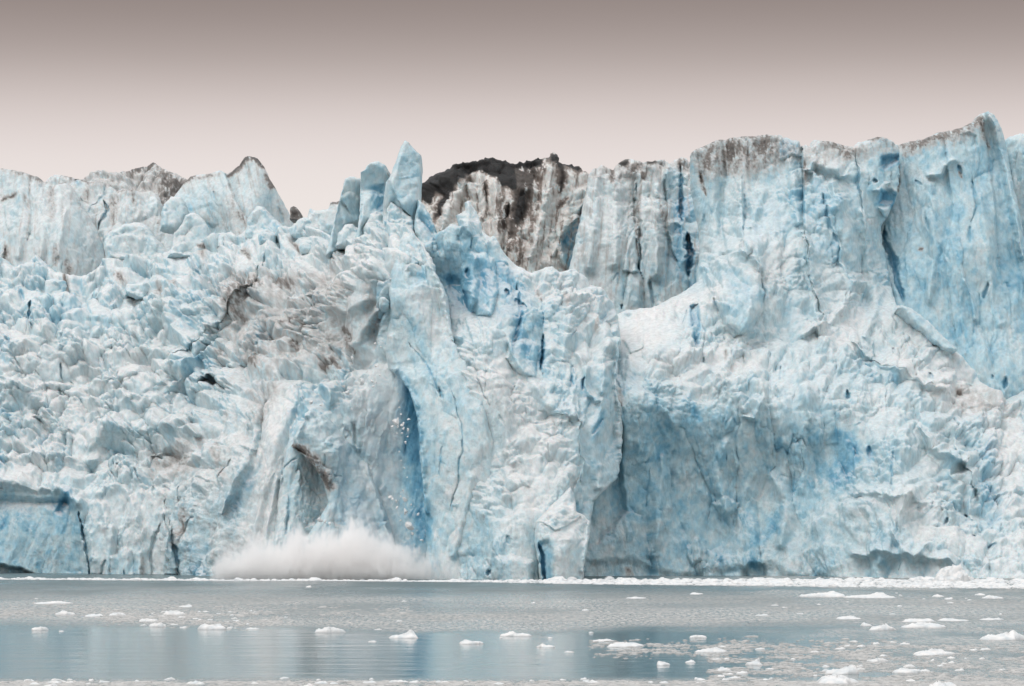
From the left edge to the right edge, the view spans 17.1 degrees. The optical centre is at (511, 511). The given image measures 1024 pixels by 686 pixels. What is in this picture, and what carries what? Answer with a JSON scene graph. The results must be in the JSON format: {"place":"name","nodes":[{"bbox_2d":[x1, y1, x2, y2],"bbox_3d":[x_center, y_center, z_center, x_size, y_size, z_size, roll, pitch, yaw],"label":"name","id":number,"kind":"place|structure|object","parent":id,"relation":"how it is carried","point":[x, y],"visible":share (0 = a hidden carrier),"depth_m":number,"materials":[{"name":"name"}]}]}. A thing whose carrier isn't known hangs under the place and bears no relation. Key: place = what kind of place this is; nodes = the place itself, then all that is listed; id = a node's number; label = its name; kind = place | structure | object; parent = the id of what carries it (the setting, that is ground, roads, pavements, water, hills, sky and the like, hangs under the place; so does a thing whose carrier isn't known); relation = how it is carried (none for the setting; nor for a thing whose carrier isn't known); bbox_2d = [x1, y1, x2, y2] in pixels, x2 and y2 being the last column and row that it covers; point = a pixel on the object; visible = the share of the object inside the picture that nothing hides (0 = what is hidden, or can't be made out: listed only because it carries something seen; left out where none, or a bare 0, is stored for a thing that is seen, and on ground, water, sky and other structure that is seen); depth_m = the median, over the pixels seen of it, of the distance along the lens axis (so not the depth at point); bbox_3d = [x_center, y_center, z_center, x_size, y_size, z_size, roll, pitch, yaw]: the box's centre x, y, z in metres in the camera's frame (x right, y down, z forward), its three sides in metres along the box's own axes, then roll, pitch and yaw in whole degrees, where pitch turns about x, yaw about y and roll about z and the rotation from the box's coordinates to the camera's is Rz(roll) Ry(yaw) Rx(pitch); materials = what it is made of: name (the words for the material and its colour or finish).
{"place":"outdoors","nodes":[
{"label":"outdoors","id":0,"kind":"place"},
{"bbox_2d":[392,419,398,425],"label":"falling ice chunk","id":1,"kind":"object","parent":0,"point":[395,421],"visible":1,"depth_m":410.37,"materials":[{"name":"white ice"}]},
{"bbox_2d":[405,522,413,530],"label":"falling ice chunk","id":2,"kind":"object","parent":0,"point":[409,525],"visible":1,"depth_m":410.21,"materials":[{"name":"white ice"}]},
{"bbox_2d":[0,573,1023,685],"bbox_3d":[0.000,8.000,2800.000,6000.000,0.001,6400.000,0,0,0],"label":"water","id":3,"kind":"structure","parent":0,"point":[443,620],"depth_m":231.48,"materials":[{"name":"grey liquid"}]},
{"bbox_2d":[32,626,48,629],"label":"ice floe","id":4,"kind":"object","parent":3,"relation":"on","point":[40,628],"visible":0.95,"depth_m":230.08,"materials":[{"name":"white ice"}]},
{"bbox_2d":[33,601,72,603],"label":"ice floe","id":5,"kind":"object","parent":3,"relation":"on","point":[56,602],"visible":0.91,"depth_m":295.71,"materials":[{"name":"white ice"}]},
{"bbox_2d":[55,610,74,614],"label":"ice floe","id":6,"kind":"object","parent":3,"relation":"on","point":[63,612],"visible":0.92,"depth_m":264.12,"materials":[{"name":"white ice"}]},
{"bbox_2d":[85,613,102,616],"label":"ice floe","id":7,"kind":"object","parent":3,"relation":"on","point":[94,615],"visible":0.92,"depth_m":259.70,"materials":[{"name":"white ice"}]},
{"bbox_2d":[109,612,124,615],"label":"ice floe","id":8,"kind":"object","parent":3,"relation":"on","point":[116,614],"visible":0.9,"depth_m":262.04,"materials":[{"name":"white ice"}]},
{"bbox_2d":[139,618,154,621],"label":"ice floe","id":9,"kind":"object","parent":3,"relation":"on","point":[147,620],"visible":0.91,"depth_m":247.82,"materials":[{"name":"white ice"}]},
{"bbox_2d":[149,622,165,626],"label":"ice floe","id":10,"kind":"object","parent":3,"relation":"on","point":[159,624],"visible":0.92,"depth_m":236.85,"materials":[{"name":"white ice"}]},
{"bbox_2d":[162,610,185,614],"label":"ice floe","id":11,"kind":"object","parent":3,"relation":"on","point":[174,612],"visible":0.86,"depth_m":264.15,"materials":[{"name":"white ice"}]},
{"bbox_2d":[198,623,225,629],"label":"ice floe","id":12,"kind":"object","parent":3,"relation":"on","point":[204,626],"visible":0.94,"depth_m":231.43,"materials":[{"name":"white ice"}]},
{"bbox_2d":[0,220,435,576],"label":"collapsed ice slope","id":13,"kind":"structure","parent":3,"relation":"on","point":[154,430],"depth_m":444.15,"materials":[{"name":"ice"}]},
{"bbox_2d":[0,168,104,275],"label":"smooth ice wall","id":14,"kind":"structure","parent":13,"relation":"on","point":[53,227],"depth_m":498.38,"materials":[{"name":"white ice"}]},
{"bbox_2d":[44,278,66,293],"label":"ice boulder","id":15,"kind":"object","parent":13,"relation":"on","point":[52,285],"visible":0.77,"depth_m":479.18,"materials":[{"name":"white ice"}]},
{"bbox_2d":[45,174,164,257],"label":"cracked ice block","id":16,"kind":"structure","parent":13,"relation":"on","point":[143,207],"depth_m":512.33,"materials":[{"name":"white ice"}]},
{"bbox_2d":[80,162,186,225],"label":"dirty ice crest","id":17,"kind":"object","parent":16,"relation":"on","point":[165,185],"visible":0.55,"depth_m":524.39,"materials":[{"name":"grey ice"}]},
{"bbox_2d":[103,222,168,259],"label":"ice boulder","id":18,"kind":"object","parent":13,"relation":"on","point":[138,239],"visible":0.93,"depth_m":489.56,"materials":[{"name":"ice"}]},
{"bbox_2d":[125,282,148,299],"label":"ice boulder","id":19,"kind":"object","parent":13,"relation":"on","point":[138,291],"visible":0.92,"depth_m":475.27,"materials":[{"name":"white ice"}]},
{"bbox_2d":[167,213,210,257],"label":"ice boulder","id":20,"kind":"object","parent":13,"relation":"on","point":[191,231],"visible":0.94,"depth_m":484.78,"materials":[{"name":"ice"}]},
{"bbox_2d":[217,234,224,247],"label":"ice boulder","id":21,"kind":"object","parent":13,"relation":"on","point":[220,239],"visible":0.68,"depth_m":483.56,"materials":[{"name":"white ice"}]},
{"bbox_2d":[164,156,293,249],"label":"pointed ice peak","id":22,"kind":"structure","parent":13,"relation":"on","point":[219,201],"depth_m":507.58,"materials":[{"name":"ice"}]},
{"bbox_2d":[160,196,188,233],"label":"ice boulder","id":23,"kind":"object","parent":22,"relation":"on","point":[174,212],"visible":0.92,"depth_m":495.64,"materials":[{"name":"blue ice"}]},
{"bbox_2d":[245,206,282,238],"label":"ice boulder","id":24,"kind":"object","parent":13,"relation":"on","point":[260,218],"visible":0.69,"depth_m":484.72,"materials":[{"name":"ice"}]},
{"bbox_2d":[258,229,276,244],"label":"ice boulder","id":25,"kind":"object","parent":13,"relation":"on","point":[265,235],"visible":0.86,"depth_m":474.79,"materials":[{"name":"white ice"}]},
{"bbox_2d":[290,206,302,222],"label":"dark stone","id":26,"kind":"object","parent":13,"relation":"on","point":[295,214],"visible":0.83,"depth_m":487.31,"materials":[{"name":"grey stone"}]},
{"bbox_2d":[290,217,318,239],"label":"ice boulder","id":27,"kind":"object","parent":13,"relation":"on","point":[298,226],"visible":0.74,"depth_m":474.50,"materials":[{"name":"ice"}]},
{"bbox_2d":[299,240,311,254],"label":"ice boulder","id":28,"kind":"object","parent":13,"relation":"on","point":[305,247],"visible":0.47,"depth_m":466.44,"materials":[{"name":"ice"}]},
{"bbox_2d":[307,201,338,235],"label":"ice stump","id":29,"kind":"object","parent":13,"relation":"on","point":[323,220],"visible":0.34,"depth_m":475.63,"materials":[{"name":"white ice"}]},
{"bbox_2d":[325,176,360,258],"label":"ice pinnacle","id":30,"kind":"object","parent":13,"relation":"on","point":[348,209],"visible":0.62,"depth_m":459.46,"materials":[{"name":"blue ice"}]},
{"bbox_2d":[336,224,356,250],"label":"ice boulder","id":31,"kind":"object","parent":13,"relation":"on","point":[346,231],"visible":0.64,"depth_m":450.96,"materials":[{"name":"white ice"}]},
{"bbox_2d":[355,161,390,236],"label":"ice pinnacle","id":32,"kind":"object","parent":13,"relation":"on","point":[375,175],"visible":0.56,"depth_m":456.22,"materials":[{"name":"blue ice"}]},
{"bbox_2d":[364,211,382,233],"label":"ice boulder","id":33,"kind":"object","parent":13,"relation":"on","point":[375,215],"visible":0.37,"depth_m":447.90,"materials":[{"name":"white ice"}]},
{"bbox_2d":[379,297,389,312],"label":"ice boulder","id":34,"kind":"object","parent":13,"relation":"on","point":[384,304],"visible":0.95,"depth_m":421.74,"materials":[{"name":"blue ice"}]},
{"bbox_2d":[386,202,413,235],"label":"ice boulder","id":35,"kind":"object","parent":13,"relation":"on","point":[396,214],"visible":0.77,"depth_m":439.39,"materials":[{"name":"white ice"}]},
{"bbox_2d":[315,681,327,683],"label":"ice floe","id":36,"kind":"object","parent":3,"relation":"on","point":[322,682],"visible":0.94,"depth_m":158.53,"materials":[{"name":"white ice"}]},
{"bbox_2d":[314,626,345,632],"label":"ice floe","id":37,"kind":"object","parent":3,"relation":"on","point":[328,629],"visible":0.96,"depth_m":225.04,"materials":[{"name":"white ice"}]},
{"bbox_2d":[291,409,410,577],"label":"ice","id":38,"kind":"structure","parent":3,"relation":"on","point":[355,539],"depth_m":419.48,"materials":[{"name":"white ice"}]},
{"bbox_2d":[389,630,417,637],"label":"ice floe","id":39,"kind":"object","parent":3,"relation":"on","point":[410,634],"visible":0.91,"depth_m":215.91,"materials":[{"name":"white ice"}]},
{"bbox_2d":[385,232,493,578],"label":"ice prow","id":40,"kind":"object","parent":3,"relation":"on","point":[426,364],"visible":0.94,"depth_m":411.93,"materials":[{"name":"blue ice"}]},
{"bbox_2d":[383,141,422,247],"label":"ice pinnacle","id":41,"kind":"object","parent":40,"relation":"on","point":[403,187],"visible":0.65,"depth_m":442.50,"materials":[{"name":"blue ice"}]},
{"bbox_2d":[0,602,896,658],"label":"slush","id":42,"kind":"object","parent":3,"relation":"on","point":[159,617],"visible":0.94,"depth_m":246.86,"materials":[{"name":"grey ice"}]},
{"bbox_2d":[459,639,483,643],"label":"ice floe","id":43,"kind":"object","parent":3,"relation":"on","point":[464,641],"visible":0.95,"depth_m":206.08,"materials":[{"name":"white ice"}]},
{"bbox_2d":[0,576,1023,588],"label":"brash ice","id":44,"kind":"structure","parent":3,"relation":"on","point":[926,582],"depth_m":383.99,"materials":[{"name":"white ice"}]},
{"bbox_2d":[0,644,1023,685],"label":"slush","id":45,"kind":"object","parent":3,"relation":"on","point":[893,680],"visible":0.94,"depth_m":160.69,"materials":[{"name":"grey ice"}]},
{"bbox_2d":[500,631,531,635],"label":"ice floe","id":46,"kind":"object","parent":3,"relation":"on","point":[511,633],"visible":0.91,"depth_m":218.85,"materials":[{"name":"white ice"}]},
{"bbox_2d":[414,200,622,579],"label":"blue ice headland","id":47,"kind":"structure","parent":3,"relation":"on","point":[538,350],"depth_m":416.25,"materials":[{"name":"ice"}]},
{"bbox_2d":[537,643,554,647],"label":"ice floe","id":48,"kind":"object","parent":3,"relation":"on","point":[545,646],"visible":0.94,"depth_m":201.01,"materials":[{"name":"white ice"}]},
{"bbox_2d":[534,487,589,579],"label":"ice corner block","id":49,"kind":"structure","parent":3,"relation":"on","point":[562,532],"depth_m":398.11,"materials":[{"name":"blue ice"}]},
{"bbox_2d":[593,639,612,640],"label":"ice floe","id":50,"kind":"object","parent":3,"relation":"on","point":[603,640],"visible":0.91,"depth_m":210.37,"materials":[{"name":"white ice"}]},
{"bbox_2d":[607,642,643,646],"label":"ice floe","id":51,"kind":"object","parent":3,"relation":"on","point":[622,644],"visible":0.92,"depth_m":201.95,"materials":[{"name":"white ice"}]},
{"bbox_2d":[626,597,646,598],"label":"ice floe","id":52,"kind":"object","parent":3,"relation":"on","point":[636,598],"visible":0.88,"depth_m":313.53,"materials":[{"name":"white ice"}]},
{"bbox_2d":[657,661,669,665],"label":"ice floe","id":53,"kind":"object","parent":3,"relation":"on","point":[661,663],"visible":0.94,"depth_m":177.58,"materials":[{"name":"white ice"}]},
{"bbox_2d":[689,635,706,637],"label":"ice floe","id":54,"kind":"object","parent":3,"relation":"on","point":[698,636],"visible":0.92,"depth_m":215.99,"materials":[{"name":"white ice"}]},
{"bbox_2d":[695,647,726,652],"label":"ice floe","id":55,"kind":"object","parent":3,"relation":"on","point":[714,650],"visible":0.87,"depth_m":193.67,"materials":[{"name":"white ice"}]},
{"bbox_2d":[717,666,730,670],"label":"ice floe","id":56,"kind":"object","parent":3,"relation":"on","point":[722,668],"visible":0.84,"depth_m":171.01,"materials":[{"name":"white ice"}]},
{"bbox_2d":[736,671,748,673],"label":"ice floe","id":57,"kind":"object","parent":3,"relation":"on","point":[743,672],"visible":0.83,"depth_m":168.26,"materials":[{"name":"white ice"}]},
{"bbox_2d":[745,658,761,665],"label":"ice floe","id":58,"kind":"object","parent":3,"relation":"on","point":[756,662],"visible":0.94,"depth_m":177.53,"materials":[{"name":"white ice"}]},
{"bbox_2d":[584,134,1023,577],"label":"ice face","id":59,"kind":"object","parent":3,"relation":"on","point":[797,395],"visible":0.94,"depth_m":430.03},
{"bbox_2d":[894,305,957,353],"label":"ice boulder","id":60,"kind":"object","parent":59,"relation":"on","point":[919,323],"visible":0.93,"depth_m":449.94,"materials":[{"name":"ice"}]},
{"bbox_2d":[799,591,845,596],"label":"ice floe","id":61,"kind":"object","parent":3,"relation":"on","point":[830,594],"visible":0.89,"depth_m":319.17,"materials":[{"name":"white ice"}]},
{"bbox_2d":[817,674,858,683],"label":"ice floe","id":62,"kind":"object","parent":3,"relation":"on","point":[836,679],"visible":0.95,"depth_m":158.83,"materials":[{"name":"white ice"}]},
{"bbox_2d":[825,665,858,673],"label":"ice floe","id":63,"kind":"object","parent":3,"relation":"on","point":[851,669],"visible":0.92,"depth_m":168.00,"materials":[{"name":"white ice"}]},
{"bbox_2d":[836,616,860,618],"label":"ice floe","id":64,"kind":"object","parent":3,"relation":"on","point":[848,617],"visible":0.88,"depth_m":253.42,"materials":[{"name":"white ice"}]},
{"bbox_2d":[843,592,895,597],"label":"ice floe","id":65,"kind":"object","parent":3,"relation":"on","point":[878,595],"visible":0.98,"depth_m":315.72,"materials":[{"name":"white ice"}]},
{"bbox_2d":[866,657,888,661],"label":"ice floe","id":66,"kind":"object","parent":3,"relation":"on","point":[878,659],"visible":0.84,"depth_m":181.62,"materials":[{"name":"white ice"}]},
{"bbox_2d":[869,623,895,630],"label":"ice floe","id":67,"kind":"object","parent":3,"relation":"on","point":[880,627],"visible":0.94,"depth_m":229.84,"materials":[{"name":"white ice"}]},
{"bbox_2d":[892,668,921,673],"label":"ice floe","id":68,"kind":"object","parent":3,"relation":"on","point":[903,670],"visible":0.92,"depth_m":169.04,"materials":[{"name":"white ice"}]},
{"bbox_2d":[902,618,935,621],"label":"ice floe","id":69,"kind":"object","parent":3,"relation":"on","point":[918,620],"visible":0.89,"depth_m":247.33,"materials":[{"name":"white ice"}]},
{"bbox_2d":[900,622,946,627],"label":"ice floe","id":70,"kind":"object","parent":3,"relation":"on","point":[922,625],"visible":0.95,"depth_m":234.72,"materials":[{"name":"white ice"}]},
{"bbox_2d":[913,648,955,655],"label":"ice floe","id":71,"kind":"object","parent":3,"relation":"on","point":[931,652],"visible":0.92,"depth_m":190.33,"materials":[{"name":"white ice"}]},
{"bbox_2d":[929,681,956,685],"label":"ice floe","id":72,"kind":"object","parent":3,"relation":"on","point":[938,683],"visible":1,"depth_m":153.69,"materials":[{"name":"white ice"}]},
{"bbox_2d":[937,618,968,620],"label":"ice floe","id":73,"kind":"object","parent":3,"relation":"on","point":[947,619],"visible":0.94,"depth_m":249.66,"materials":[{"name":"white ice"}]},
{"bbox_2d":[930,564,978,581],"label":"brash ice","id":74,"kind":"structure","parent":3,"relation":"on","point":[953,573],"depth_m":385.42,"materials":[{"name":"white ice"}]},
{"bbox_2d":[979,618,1003,619],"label":"ice floe","id":75,"kind":"object","parent":3,"relation":"on","point":[991,619],"visible":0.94,"depth_m":251.70,"materials":[{"name":"white ice"}]},
{"bbox_2d":[981,595,1003,598],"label":"ice floe","id":76,"kind":"object","parent":3,"relation":"on","point":[990,597],"visible":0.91,"depth_m":313.35,"materials":[{"name":"white ice"}]},
{"bbox_2d":[979,630,1023,639],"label":"ice floe","id":77,"kind":"object","parent":3,"relation":"on","point":[1012,635],"visible":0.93,"depth_m":212.51,"materials":[{"name":"white ice"}]},
{"bbox_2d":[0,0,1023,223],"label":"sky","id":78,"kind":"structure","parent":0,"point":[319,92],"materials":[{"name":"grey"}]},
{"bbox_3d":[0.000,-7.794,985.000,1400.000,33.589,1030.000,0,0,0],"label":"glacier surface","id":79,"kind":"structure","parent":0,"visible":0},
{"bbox_2d":[421,152,588,272],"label":"debris capped cliff","id":80,"kind":"structure","parent":79,"relation":"on","point":[529,213],"depth_m":517.89,"materials":[{"name":"grey ice"}]},
{"bbox_2d":[569,157,698,313],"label":"fluted ice cliff","id":81,"kind":"structure","parent":79,"relation":"on","point":[636,245],"depth_m":496.49,"materials":[{"name":"white ice"}]},
{"bbox_2d":[881,111,1023,398],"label":"ice wall","id":82,"kind":"structure","parent":79,"relation":"on","point":[952,236],"depth_m":470.86,"materials":[{"name":"blue ice"}]},
{"bbox_2d":[1005,134,1023,235],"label":"ice cliff","id":83,"kind":"structure","parent":79,"relation":"on","point":[1015,146],"depth_m":495.05,"materials":[{"name":"ice"}]}
]}

